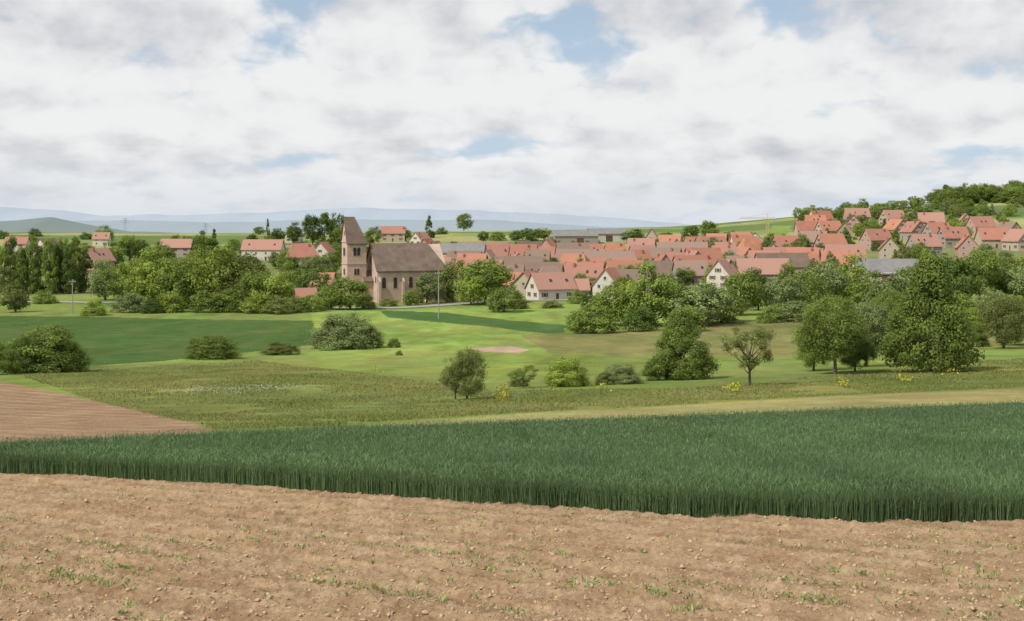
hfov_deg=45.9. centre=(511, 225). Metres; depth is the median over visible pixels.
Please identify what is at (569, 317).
shrub
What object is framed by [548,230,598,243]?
hall
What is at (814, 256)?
house
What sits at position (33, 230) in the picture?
shrub
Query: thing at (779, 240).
house
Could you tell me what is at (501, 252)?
house
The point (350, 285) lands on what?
deciduous tree
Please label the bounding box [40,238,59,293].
poplar tree
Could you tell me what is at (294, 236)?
deciduous tree
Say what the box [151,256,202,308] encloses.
deciduous tree
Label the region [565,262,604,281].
house
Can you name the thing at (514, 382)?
shrub
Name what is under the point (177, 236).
shrub
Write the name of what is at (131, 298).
shrub
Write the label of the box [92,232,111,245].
house
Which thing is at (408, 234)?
deciduous tree
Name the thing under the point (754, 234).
house
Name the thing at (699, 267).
house
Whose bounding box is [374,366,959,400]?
yellow wildflowers
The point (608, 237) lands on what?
door
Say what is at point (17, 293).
deciduous tree
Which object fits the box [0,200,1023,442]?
ground
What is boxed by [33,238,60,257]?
house
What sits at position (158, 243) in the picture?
deciduous tree
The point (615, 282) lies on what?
deciduous tree
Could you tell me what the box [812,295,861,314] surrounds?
shrub
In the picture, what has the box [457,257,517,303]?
deciduous tree
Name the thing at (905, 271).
deciduous tree
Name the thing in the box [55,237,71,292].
poplar tree
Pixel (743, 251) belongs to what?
house
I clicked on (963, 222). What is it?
deciduous tree
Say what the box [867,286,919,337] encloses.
deciduous tree
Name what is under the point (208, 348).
shrub
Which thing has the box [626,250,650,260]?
house
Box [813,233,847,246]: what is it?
house
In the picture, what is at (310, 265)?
deciduous tree
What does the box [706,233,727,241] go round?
house
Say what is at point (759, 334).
fruit tree
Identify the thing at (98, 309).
shrub
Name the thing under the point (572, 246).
house
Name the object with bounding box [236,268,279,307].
deciduous tree
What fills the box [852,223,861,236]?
deciduous tree
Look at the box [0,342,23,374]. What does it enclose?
shrub
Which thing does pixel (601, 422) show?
wheat understorey
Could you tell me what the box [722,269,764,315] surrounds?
deciduous tree
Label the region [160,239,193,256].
house
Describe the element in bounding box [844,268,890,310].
deciduous tree
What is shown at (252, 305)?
shrub
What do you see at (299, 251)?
house
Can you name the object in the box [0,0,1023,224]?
sky
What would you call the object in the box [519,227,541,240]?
deciduous tree
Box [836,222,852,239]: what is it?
house
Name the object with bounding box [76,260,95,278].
house
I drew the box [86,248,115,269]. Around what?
house
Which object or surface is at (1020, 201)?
deciduous tree
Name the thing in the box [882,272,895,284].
door
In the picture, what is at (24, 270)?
poplar tree
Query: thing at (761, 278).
deciduous tree
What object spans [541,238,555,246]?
house
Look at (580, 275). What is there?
deciduous tree
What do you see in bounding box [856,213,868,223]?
deciduous tree
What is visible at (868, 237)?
house
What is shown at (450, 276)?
deciduous tree
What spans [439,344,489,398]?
deciduous tree
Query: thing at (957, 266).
deciduous tree
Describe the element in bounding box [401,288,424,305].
shrub
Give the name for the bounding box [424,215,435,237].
conifer tree
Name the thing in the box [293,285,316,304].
house
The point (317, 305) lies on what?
shrub
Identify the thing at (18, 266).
poplar tree
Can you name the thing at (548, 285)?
house
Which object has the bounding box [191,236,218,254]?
deciduous tree
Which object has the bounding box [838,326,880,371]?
deciduous tree
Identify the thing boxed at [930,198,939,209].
shrub
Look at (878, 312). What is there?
deciduous tree
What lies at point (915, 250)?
deciduous tree
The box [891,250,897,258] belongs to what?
conifer tree
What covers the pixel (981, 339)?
shrub
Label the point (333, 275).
house
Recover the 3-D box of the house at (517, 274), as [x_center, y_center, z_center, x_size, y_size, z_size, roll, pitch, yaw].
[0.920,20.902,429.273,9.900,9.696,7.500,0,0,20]
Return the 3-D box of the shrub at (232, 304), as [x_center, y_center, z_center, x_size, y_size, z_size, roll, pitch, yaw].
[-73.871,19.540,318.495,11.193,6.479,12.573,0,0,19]
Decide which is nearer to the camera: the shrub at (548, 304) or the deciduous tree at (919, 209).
the shrub at (548, 304)
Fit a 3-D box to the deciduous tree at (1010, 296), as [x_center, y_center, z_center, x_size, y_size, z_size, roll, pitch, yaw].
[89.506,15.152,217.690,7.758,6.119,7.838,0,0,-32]
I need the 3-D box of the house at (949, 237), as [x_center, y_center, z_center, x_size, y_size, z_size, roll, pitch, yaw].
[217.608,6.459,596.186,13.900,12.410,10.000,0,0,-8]
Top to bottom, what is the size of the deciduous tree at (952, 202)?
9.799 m
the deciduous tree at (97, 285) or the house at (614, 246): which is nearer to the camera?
the deciduous tree at (97, 285)
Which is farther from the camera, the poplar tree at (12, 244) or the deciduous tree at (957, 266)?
the poplar tree at (12, 244)
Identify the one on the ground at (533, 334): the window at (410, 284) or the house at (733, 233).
the house at (733, 233)
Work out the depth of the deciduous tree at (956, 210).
777.62 m
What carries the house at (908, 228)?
on the ground at (533, 334)
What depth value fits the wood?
925.23 m
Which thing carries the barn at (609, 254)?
on the ground at (533, 334)
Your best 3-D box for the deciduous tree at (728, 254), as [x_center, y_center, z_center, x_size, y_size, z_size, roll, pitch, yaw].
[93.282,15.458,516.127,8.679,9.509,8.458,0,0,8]
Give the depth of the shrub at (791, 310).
253.84 m
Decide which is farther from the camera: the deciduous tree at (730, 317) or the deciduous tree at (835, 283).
the deciduous tree at (835, 283)
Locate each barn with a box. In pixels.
[438,243,486,254]
[459,242,507,243]
[494,256,542,264]
[582,251,635,258]
[656,242,707,251]
[754,253,809,276]
[850,259,918,284]
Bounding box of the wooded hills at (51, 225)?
[0,217,168,232]
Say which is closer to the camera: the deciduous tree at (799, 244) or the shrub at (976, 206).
the deciduous tree at (799, 244)
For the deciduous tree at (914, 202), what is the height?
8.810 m
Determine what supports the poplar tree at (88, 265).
on the ground at (533, 334)
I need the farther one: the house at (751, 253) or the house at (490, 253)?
the house at (490, 253)
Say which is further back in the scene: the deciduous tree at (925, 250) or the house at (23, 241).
the house at (23, 241)
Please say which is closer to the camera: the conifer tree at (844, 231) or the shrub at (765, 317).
the shrub at (765, 317)
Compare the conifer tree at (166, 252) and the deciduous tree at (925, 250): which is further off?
the conifer tree at (166, 252)
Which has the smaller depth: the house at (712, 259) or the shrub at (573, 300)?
the shrub at (573, 300)
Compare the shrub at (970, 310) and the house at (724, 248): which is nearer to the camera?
the shrub at (970, 310)
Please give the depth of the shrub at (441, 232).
896.65 m
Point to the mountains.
(9, 213)
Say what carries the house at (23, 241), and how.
on the ground at (533, 334)
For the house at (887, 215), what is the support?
on the ground at (533, 334)
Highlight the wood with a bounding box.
[924,180,1023,206]
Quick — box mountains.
[0,207,686,226]
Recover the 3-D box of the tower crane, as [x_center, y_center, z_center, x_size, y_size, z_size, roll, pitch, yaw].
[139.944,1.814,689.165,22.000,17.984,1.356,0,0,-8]
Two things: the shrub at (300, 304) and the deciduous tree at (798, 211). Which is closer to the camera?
the shrub at (300, 304)
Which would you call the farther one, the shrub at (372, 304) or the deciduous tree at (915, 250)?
the deciduous tree at (915, 250)
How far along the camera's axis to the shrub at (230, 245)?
670.50 m
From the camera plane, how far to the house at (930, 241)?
553.29 m
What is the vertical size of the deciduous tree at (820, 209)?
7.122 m
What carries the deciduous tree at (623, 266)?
on the ground at (533, 334)
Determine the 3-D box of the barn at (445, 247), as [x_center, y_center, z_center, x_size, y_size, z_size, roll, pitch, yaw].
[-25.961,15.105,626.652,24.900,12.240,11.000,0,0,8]
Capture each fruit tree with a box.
[438,364,469,398]
[507,364,538,387]
[718,325,776,384]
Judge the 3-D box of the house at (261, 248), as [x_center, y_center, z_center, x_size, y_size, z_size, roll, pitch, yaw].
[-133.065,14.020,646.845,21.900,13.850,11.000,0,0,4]
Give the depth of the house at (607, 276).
376.09 m
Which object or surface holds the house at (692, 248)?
on the ground at (533, 334)
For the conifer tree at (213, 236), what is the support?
on the ground at (533, 334)
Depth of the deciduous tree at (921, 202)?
957.08 m
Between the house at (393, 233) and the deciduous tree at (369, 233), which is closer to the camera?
the deciduous tree at (369, 233)
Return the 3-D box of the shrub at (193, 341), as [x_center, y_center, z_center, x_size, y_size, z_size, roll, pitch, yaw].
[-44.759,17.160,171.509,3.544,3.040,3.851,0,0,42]
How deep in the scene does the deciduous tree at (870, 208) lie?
810.83 m
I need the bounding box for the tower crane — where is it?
[741,213,775,240]
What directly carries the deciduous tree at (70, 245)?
on the ground at (533, 334)
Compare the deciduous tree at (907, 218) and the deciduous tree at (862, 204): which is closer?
the deciduous tree at (907, 218)
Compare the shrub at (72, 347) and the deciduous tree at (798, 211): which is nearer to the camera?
the shrub at (72, 347)
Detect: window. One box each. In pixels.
[381,277,386,288]
[393,276,397,288]
[408,276,412,287]
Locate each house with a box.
[3,236,30,251]
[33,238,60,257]
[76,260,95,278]
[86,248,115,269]
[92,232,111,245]
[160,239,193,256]
[240,239,285,260]
[284,228,303,242]
[284,243,318,265]
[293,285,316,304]
[307,272,336,292]
[315,241,334,261]
[380,226,405,241]
[408,232,429,242]
[420,238,432,243]
[445,260,455,270]
[446,251,481,258]
[454,259,503,282]
[457,253,487,258]
[483,249,495,258]
[486,243,511,248]
[491,249,508,255]
[494,264,523,271]
[503,272,521,291]
[508,244,536,255]
[511,270,535,296]
[516,241,540,249]
[524,262,559,272]
[524,272,577,299]
[525,249,550,260]
[538,246,554,261]
[538,265,561,271]
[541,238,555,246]
[554,243,589,254]
[554,249,591,260]
[557,253,589,261]
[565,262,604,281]
[574,277,590,297]
[589,244,603,248]
[589,257,636,262]
[591,267,624,298]
[604,243,625,250]
[605,260,643,268]
[616,269,651,294]
[626,238,655,249]
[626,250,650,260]
[628,244,655,249]
[640,247,681,257]
[644,260,672,284]
[645,229,657,238]
[654,253,669,260]
[657,235,682,241]
[666,252,686,260]
[667,238,678,241]
[672,255,717,266]
[672,260,708,284]
[683,236,695,241]
[684,247,722,255]
[685,250,700,254]
[694,236,726,244]
[698,249,722,259]
[705,259,736,289]
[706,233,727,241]
[711,245,736,254]
[714,242,735,245]
[721,258,742,276]
[726,255,750,261]
[728,232,749,241]
[729,234,752,243]
[730,249,753,255]
[735,247,751,255]
[735,258,789,280]
[737,237,763,249]
[748,250,780,257]
[751,232,764,241]
[762,247,786,252]
[772,235,800,246]
[786,247,820,260]
[793,221,816,234]
[799,231,826,246]
[803,215,826,220]
[808,211,834,220]
[808,253,820,264]
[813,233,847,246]
[814,220,841,231]
[820,250,854,273]
[823,244,866,258]
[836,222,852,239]
[843,208,870,220]
[847,215,861,229]
[859,229,893,249]
[877,237,900,258]
[878,210,906,224]
[882,219,905,236]
[899,221,923,239]
[905,234,943,254]
[917,212,944,225]
[920,222,950,233]
[937,226,970,247]
[953,234,978,257]
[959,213,969,222]
[965,216,996,235]
[973,227,1008,248]
[997,222,1021,229]
[1000,229,1023,250]
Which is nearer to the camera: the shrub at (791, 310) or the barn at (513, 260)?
the shrub at (791, 310)
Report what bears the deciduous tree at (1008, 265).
on the ground at (533, 334)
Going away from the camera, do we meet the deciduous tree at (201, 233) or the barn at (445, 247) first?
the barn at (445, 247)
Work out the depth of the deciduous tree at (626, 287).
254.24 m
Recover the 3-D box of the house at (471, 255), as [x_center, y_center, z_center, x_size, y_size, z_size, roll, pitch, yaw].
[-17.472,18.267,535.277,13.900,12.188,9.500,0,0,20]
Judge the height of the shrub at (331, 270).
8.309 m
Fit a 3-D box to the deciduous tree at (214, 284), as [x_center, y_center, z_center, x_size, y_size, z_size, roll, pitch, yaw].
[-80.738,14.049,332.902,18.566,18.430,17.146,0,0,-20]
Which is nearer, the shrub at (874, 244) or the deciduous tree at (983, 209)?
the shrub at (874, 244)
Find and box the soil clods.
[0,475,1023,620]
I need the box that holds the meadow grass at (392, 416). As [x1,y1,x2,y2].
[23,357,1023,427]
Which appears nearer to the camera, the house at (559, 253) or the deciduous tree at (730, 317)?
the deciduous tree at (730, 317)
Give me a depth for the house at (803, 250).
506.22 m
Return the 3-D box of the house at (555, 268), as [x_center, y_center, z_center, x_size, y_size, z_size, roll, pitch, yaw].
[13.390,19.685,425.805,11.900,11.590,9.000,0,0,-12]
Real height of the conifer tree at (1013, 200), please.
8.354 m
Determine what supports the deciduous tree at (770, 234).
on the ground at (533, 334)
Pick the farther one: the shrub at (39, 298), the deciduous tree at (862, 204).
the deciduous tree at (862, 204)
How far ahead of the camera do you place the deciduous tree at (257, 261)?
518.93 m
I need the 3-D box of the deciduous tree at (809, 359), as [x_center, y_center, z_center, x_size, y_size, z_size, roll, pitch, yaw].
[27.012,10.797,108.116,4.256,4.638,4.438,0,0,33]
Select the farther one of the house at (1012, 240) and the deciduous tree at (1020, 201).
the deciduous tree at (1020, 201)
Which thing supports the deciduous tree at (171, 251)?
on the ground at (533, 334)
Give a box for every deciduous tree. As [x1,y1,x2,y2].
[0,283,31,311]
[20,235,38,243]
[54,242,81,254]
[79,242,95,250]
[86,259,118,299]
[95,225,114,239]
[96,258,113,272]
[99,265,134,297]
[102,239,124,266]
[116,234,143,257]
[116,256,155,305]
[127,245,143,257]
[130,245,176,301]
[131,250,160,271]
[133,239,153,253]
[151,241,170,251]
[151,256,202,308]
[159,246,175,256]
[159,257,181,268]
[174,246,216,300]
[179,254,209,263]
[185,245,248,303]
[191,229,206,250]
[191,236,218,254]
[212,251,236,270]
[217,251,267,303]
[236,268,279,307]
[245,254,265,268]
[248,271,295,305]
[253,226,265,234]
[267,251,278,267]
[270,228,285,238]
[273,249,288,266]
[276,251,292,269]
[276,261,308,301]
[286,221,302,242]
[291,265,331,297]
[298,256,321,272]
[299,255,318,271]
[301,214,325,244]
[310,254,332,271]
[312,283,349,309]
[318,276,372,309]
[321,251,341,272]
[327,213,343,241]
[331,243,341,249]
[332,226,341,242]
[334,246,341,261]
[363,225,383,244]
[403,227,411,239]
[412,271,444,303]
[433,258,468,301]
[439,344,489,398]
[452,276,489,304]
[456,213,474,230]
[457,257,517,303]
[477,231,488,241]
[485,285,524,311]
[507,230,526,240]
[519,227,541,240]
[536,227,550,239]
[544,257,558,261]
[573,272,589,282]
[580,291,592,306]
[587,283,629,319]
[588,277,595,295]
[606,278,637,325]
[610,275,635,290]
[616,263,630,268]
[619,228,644,239]
[625,264,640,268]
[629,260,684,323]
[646,307,722,380]
[654,274,697,319]
[667,280,733,324]
[674,266,695,285]
[680,224,700,237]
[696,285,748,322]
[699,220,719,235]
[705,236,720,247]
[721,251,738,257]
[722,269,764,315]
[739,267,773,310]
[759,276,807,309]
[760,235,773,248]
[764,232,773,241]
[784,268,829,311]
[789,291,871,373]
[789,327,833,370]
[790,238,803,246]
[792,207,805,219]
[798,232,810,246]
[801,205,816,212]
[803,261,850,306]
[804,258,829,280]
[816,206,832,210]
[824,253,839,271]
[831,210,842,217]
[834,251,871,304]
[838,201,851,207]
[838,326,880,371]
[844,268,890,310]
[848,299,891,366]
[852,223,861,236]
[856,198,868,207]
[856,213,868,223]
[862,274,924,311]
[863,221,880,228]
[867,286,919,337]
[869,205,880,214]
[870,207,880,218]
[874,203,889,211]
[875,251,984,372]
[883,200,897,209]
[885,266,915,292]
[893,200,908,206]
[895,245,914,258]
[897,203,908,213]
[900,213,912,221]
[907,196,919,205]
[908,244,932,258]
[909,198,917,207]
[912,197,926,206]
[912,206,924,215]
[923,205,932,211]
[937,253,986,298]
[938,201,951,214]
[945,198,958,210]
[947,204,961,216]
[948,218,959,226]
[953,204,964,216]
[953,247,1008,299]
[955,218,966,226]
[959,224,973,236]
[962,207,978,215]
[975,296,1023,348]
[976,242,996,259]
[977,202,988,215]
[981,254,1023,296]
[988,294,1023,317]
[995,212,1002,222]
[997,250,1015,261]
[1001,265,1023,297]
[1002,204,1017,215]
[1017,198,1023,206]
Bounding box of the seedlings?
[0,479,1023,620]
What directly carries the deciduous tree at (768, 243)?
on the ground at (533, 334)
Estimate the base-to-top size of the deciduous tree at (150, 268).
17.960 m
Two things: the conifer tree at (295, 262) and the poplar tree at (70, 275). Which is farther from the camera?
the conifer tree at (295, 262)
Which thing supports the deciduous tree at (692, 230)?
on the ground at (533, 334)
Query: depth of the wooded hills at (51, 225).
4093.30 m
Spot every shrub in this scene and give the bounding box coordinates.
[0,230,9,238]
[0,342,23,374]
[1,322,104,372]
[3,335,44,372]
[28,228,42,235]
[31,290,60,303]
[50,337,90,371]
[71,235,80,245]
[78,297,107,316]
[79,232,92,238]
[106,292,145,312]
[139,299,166,313]
[150,288,187,312]
[170,234,180,238]
[182,334,245,359]
[184,336,202,357]
[186,290,227,312]
[210,288,251,312]
[224,243,236,253]
[226,239,240,248]
[237,291,276,313]
[246,233,257,238]
[257,341,304,354]
[261,295,296,314]
[285,294,314,312]
[303,294,326,311]
[303,311,384,350]
[311,324,343,348]
[324,266,339,278]
[325,236,336,246]
[347,324,384,347]
[356,293,377,308]
[379,298,397,305]
[386,338,400,347]
[395,350,403,355]
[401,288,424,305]
[435,226,447,234]
[488,232,507,240]
[507,294,528,308]
[507,375,528,386]
[539,299,563,308]
[540,356,594,386]
[545,365,568,385]
[565,289,584,303]
[565,307,596,331]
[566,300,630,333]
[593,363,644,384]
[594,371,613,384]
[621,305,659,331]
[640,354,674,380]
[663,306,708,330]
[700,263,712,286]
[754,303,789,323]
[775,300,814,321]
[777,260,795,281]
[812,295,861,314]
[870,241,881,250]
[911,242,927,248]
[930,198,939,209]
[951,305,993,331]
[953,293,979,320]
[956,197,965,208]
[963,199,974,208]
[964,323,991,346]
[973,199,989,212]
[973,287,1007,308]
[998,311,1023,345]
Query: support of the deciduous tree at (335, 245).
on the ground at (533, 334)
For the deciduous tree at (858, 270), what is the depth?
302.40 m
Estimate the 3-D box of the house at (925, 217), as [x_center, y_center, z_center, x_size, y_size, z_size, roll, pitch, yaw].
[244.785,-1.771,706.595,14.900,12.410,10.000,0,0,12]
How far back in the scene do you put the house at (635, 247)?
613.70 m
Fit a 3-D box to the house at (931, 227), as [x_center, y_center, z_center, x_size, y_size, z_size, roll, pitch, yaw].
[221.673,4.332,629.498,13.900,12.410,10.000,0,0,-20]
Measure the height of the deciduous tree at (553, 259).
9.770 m
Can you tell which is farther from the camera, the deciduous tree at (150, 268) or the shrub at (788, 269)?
the shrub at (788, 269)
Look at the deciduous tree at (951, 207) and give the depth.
788.04 m
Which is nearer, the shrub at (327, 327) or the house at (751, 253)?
the shrub at (327, 327)
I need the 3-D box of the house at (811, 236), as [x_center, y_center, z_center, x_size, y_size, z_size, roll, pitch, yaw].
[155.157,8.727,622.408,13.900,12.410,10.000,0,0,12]
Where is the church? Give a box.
[340,217,453,302]
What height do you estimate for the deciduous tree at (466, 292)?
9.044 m
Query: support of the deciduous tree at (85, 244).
on the ground at (533, 334)
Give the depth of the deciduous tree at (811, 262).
419.75 m
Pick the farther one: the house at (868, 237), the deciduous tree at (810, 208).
the deciduous tree at (810, 208)
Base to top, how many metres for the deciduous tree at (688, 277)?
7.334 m
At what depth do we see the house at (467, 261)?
480.72 m
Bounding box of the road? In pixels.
[18,297,630,308]
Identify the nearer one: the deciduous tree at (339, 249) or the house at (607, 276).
the house at (607, 276)
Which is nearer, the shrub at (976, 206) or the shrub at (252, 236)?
the shrub at (976, 206)
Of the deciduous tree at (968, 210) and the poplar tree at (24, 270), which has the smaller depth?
the poplar tree at (24, 270)
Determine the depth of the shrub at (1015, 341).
163.08 m
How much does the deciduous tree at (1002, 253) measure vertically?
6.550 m
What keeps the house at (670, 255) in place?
on the ground at (533, 334)
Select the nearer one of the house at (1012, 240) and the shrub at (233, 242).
the house at (1012, 240)
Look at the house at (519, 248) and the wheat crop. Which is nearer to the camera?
the wheat crop
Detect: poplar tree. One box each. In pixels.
[0,236,19,290]
[0,247,14,292]
[11,245,29,289]
[13,249,36,293]
[24,241,42,293]
[31,245,50,292]
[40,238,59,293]
[47,243,66,293]
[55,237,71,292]
[60,245,80,293]
[71,248,86,292]
[75,246,93,292]
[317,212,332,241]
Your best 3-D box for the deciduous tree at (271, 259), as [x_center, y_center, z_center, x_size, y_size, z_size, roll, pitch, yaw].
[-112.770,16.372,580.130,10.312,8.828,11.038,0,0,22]
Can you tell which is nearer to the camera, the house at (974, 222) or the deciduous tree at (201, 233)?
the house at (974, 222)
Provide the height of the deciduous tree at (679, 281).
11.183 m
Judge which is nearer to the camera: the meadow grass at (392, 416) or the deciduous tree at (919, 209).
the meadow grass at (392, 416)
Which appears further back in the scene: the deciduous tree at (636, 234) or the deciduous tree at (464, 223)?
the deciduous tree at (464, 223)
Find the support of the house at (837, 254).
on the ground at (533, 334)
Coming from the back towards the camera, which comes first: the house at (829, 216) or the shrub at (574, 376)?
the house at (829, 216)
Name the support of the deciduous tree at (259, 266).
on the ground at (533, 334)
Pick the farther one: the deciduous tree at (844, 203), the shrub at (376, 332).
the deciduous tree at (844, 203)
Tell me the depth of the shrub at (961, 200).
855.34 m
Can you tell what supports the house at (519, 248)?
on the ground at (533, 334)
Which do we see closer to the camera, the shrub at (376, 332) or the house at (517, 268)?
the shrub at (376, 332)
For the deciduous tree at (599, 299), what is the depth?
254.32 m
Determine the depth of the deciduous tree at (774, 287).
283.40 m
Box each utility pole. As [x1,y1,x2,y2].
[69,279,75,313]
[435,271,441,318]
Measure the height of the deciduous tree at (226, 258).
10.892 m
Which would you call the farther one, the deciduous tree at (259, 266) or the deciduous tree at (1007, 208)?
the deciduous tree at (1007, 208)
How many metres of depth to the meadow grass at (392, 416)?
78.11 m
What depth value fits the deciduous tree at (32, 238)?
793.22 m
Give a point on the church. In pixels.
(389, 270)
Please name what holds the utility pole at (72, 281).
on the ground at (533, 334)
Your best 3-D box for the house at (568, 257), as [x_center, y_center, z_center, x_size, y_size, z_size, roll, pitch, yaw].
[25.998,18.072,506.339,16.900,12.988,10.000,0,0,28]
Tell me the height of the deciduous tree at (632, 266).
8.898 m
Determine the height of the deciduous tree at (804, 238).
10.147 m
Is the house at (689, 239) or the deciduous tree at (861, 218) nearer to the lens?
the house at (689, 239)
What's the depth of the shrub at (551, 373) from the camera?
94.14 m
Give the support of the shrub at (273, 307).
on the ground at (533, 334)
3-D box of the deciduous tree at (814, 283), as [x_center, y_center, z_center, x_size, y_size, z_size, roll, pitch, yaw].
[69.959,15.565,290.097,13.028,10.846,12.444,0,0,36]
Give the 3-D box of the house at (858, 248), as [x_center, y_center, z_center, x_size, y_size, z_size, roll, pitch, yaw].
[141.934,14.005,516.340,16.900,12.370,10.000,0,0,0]
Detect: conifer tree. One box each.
[161,248,172,260]
[211,229,218,252]
[264,218,269,238]
[292,257,300,272]
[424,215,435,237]
[834,212,844,221]
[842,227,850,242]
[880,219,885,228]
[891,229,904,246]
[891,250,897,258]
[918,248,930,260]
[930,246,937,256]
[946,211,956,221]
[987,204,996,214]
[1009,196,1020,206]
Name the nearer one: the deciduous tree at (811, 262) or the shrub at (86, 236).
the deciduous tree at (811, 262)
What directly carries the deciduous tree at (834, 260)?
on the ground at (533, 334)
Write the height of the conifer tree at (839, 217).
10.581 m
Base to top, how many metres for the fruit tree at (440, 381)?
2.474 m
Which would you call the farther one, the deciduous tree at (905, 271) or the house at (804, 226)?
the house at (804, 226)
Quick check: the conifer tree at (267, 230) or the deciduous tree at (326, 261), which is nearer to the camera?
the deciduous tree at (326, 261)
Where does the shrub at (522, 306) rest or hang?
on the ground at (533, 334)
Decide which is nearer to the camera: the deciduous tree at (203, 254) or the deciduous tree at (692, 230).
the deciduous tree at (203, 254)
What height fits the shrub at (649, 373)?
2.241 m
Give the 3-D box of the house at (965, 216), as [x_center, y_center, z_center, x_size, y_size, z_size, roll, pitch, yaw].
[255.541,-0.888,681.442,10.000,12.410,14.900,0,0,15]
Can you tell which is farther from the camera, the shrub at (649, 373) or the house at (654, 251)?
the house at (654, 251)
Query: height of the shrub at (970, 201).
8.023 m
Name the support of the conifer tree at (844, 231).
on the ground at (533, 334)
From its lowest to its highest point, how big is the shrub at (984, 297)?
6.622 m
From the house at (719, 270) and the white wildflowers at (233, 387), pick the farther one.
the house at (719, 270)
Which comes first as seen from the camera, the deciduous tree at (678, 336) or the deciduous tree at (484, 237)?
the deciduous tree at (678, 336)
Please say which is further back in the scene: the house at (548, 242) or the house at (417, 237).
the house at (417, 237)
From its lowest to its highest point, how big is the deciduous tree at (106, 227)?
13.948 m
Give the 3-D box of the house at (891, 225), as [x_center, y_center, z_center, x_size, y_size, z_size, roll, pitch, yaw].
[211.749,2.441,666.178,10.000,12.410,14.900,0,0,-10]
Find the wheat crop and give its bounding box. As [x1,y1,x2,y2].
[0,398,1023,522]
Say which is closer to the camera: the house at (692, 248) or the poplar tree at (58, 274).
the poplar tree at (58, 274)
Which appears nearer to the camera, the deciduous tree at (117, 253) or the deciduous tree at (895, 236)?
the deciduous tree at (117, 253)
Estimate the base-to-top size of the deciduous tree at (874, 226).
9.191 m
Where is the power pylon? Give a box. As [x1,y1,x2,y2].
[121,218,128,232]
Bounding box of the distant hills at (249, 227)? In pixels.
[0,219,643,232]
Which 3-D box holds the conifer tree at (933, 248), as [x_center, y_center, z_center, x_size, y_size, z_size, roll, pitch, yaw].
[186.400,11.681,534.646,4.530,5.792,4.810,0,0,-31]
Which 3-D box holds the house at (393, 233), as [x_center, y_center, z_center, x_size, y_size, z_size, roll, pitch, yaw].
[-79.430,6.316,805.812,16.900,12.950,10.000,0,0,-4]
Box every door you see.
[576,237,583,242]
[606,235,612,240]
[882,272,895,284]
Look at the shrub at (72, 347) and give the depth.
128.36 m
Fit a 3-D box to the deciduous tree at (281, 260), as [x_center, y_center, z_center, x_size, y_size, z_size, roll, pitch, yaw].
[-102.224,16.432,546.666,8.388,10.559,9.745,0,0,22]
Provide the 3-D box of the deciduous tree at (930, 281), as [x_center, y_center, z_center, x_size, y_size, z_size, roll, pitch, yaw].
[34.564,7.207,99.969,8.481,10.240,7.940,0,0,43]
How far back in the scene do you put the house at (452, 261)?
487.62 m
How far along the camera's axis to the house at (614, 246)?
637.15 m
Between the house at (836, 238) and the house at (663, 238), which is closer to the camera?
the house at (836, 238)
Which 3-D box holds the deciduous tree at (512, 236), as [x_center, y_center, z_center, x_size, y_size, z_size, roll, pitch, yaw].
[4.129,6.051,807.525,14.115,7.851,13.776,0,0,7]
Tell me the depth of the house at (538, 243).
640.03 m
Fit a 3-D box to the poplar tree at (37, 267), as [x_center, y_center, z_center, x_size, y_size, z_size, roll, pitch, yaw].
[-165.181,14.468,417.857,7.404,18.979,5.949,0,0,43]
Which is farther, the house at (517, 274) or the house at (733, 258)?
the house at (733, 258)
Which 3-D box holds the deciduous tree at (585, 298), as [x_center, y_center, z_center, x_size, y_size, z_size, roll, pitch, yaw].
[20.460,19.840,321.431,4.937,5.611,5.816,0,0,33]
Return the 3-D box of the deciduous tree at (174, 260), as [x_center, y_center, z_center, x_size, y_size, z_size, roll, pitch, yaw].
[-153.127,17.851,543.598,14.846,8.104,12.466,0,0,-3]
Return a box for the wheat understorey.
[2,402,1023,518]
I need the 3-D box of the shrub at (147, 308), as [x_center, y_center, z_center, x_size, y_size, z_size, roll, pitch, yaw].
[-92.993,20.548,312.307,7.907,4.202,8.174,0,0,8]
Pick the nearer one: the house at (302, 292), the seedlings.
the seedlings
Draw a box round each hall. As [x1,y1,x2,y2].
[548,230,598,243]
[587,228,626,241]
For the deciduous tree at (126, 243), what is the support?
on the ground at (533, 334)
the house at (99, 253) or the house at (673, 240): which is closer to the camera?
the house at (99, 253)
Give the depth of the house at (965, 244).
529.55 m
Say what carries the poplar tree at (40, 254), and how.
on the ground at (533, 334)
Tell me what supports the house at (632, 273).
on the ground at (533, 334)
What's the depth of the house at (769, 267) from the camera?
451.94 m
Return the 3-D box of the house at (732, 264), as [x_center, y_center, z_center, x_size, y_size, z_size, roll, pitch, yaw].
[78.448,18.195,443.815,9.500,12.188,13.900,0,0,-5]
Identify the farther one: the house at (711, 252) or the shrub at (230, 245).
the shrub at (230, 245)
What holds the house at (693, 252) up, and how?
on the ground at (533, 334)
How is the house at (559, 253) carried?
on the ground at (533, 334)
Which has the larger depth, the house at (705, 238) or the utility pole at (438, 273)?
the house at (705, 238)
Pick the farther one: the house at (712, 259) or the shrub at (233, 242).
the shrub at (233, 242)
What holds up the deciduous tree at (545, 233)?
on the ground at (533, 334)
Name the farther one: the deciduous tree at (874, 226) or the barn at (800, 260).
the deciduous tree at (874, 226)
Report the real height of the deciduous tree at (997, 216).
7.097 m
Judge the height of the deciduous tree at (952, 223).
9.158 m
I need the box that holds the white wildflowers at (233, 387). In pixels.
[133,383,324,395]
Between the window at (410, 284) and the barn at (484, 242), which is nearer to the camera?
the window at (410, 284)
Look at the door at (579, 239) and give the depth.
755.70 m
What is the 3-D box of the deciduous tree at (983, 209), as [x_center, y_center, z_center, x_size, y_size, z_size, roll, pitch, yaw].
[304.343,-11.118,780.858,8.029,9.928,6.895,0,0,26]

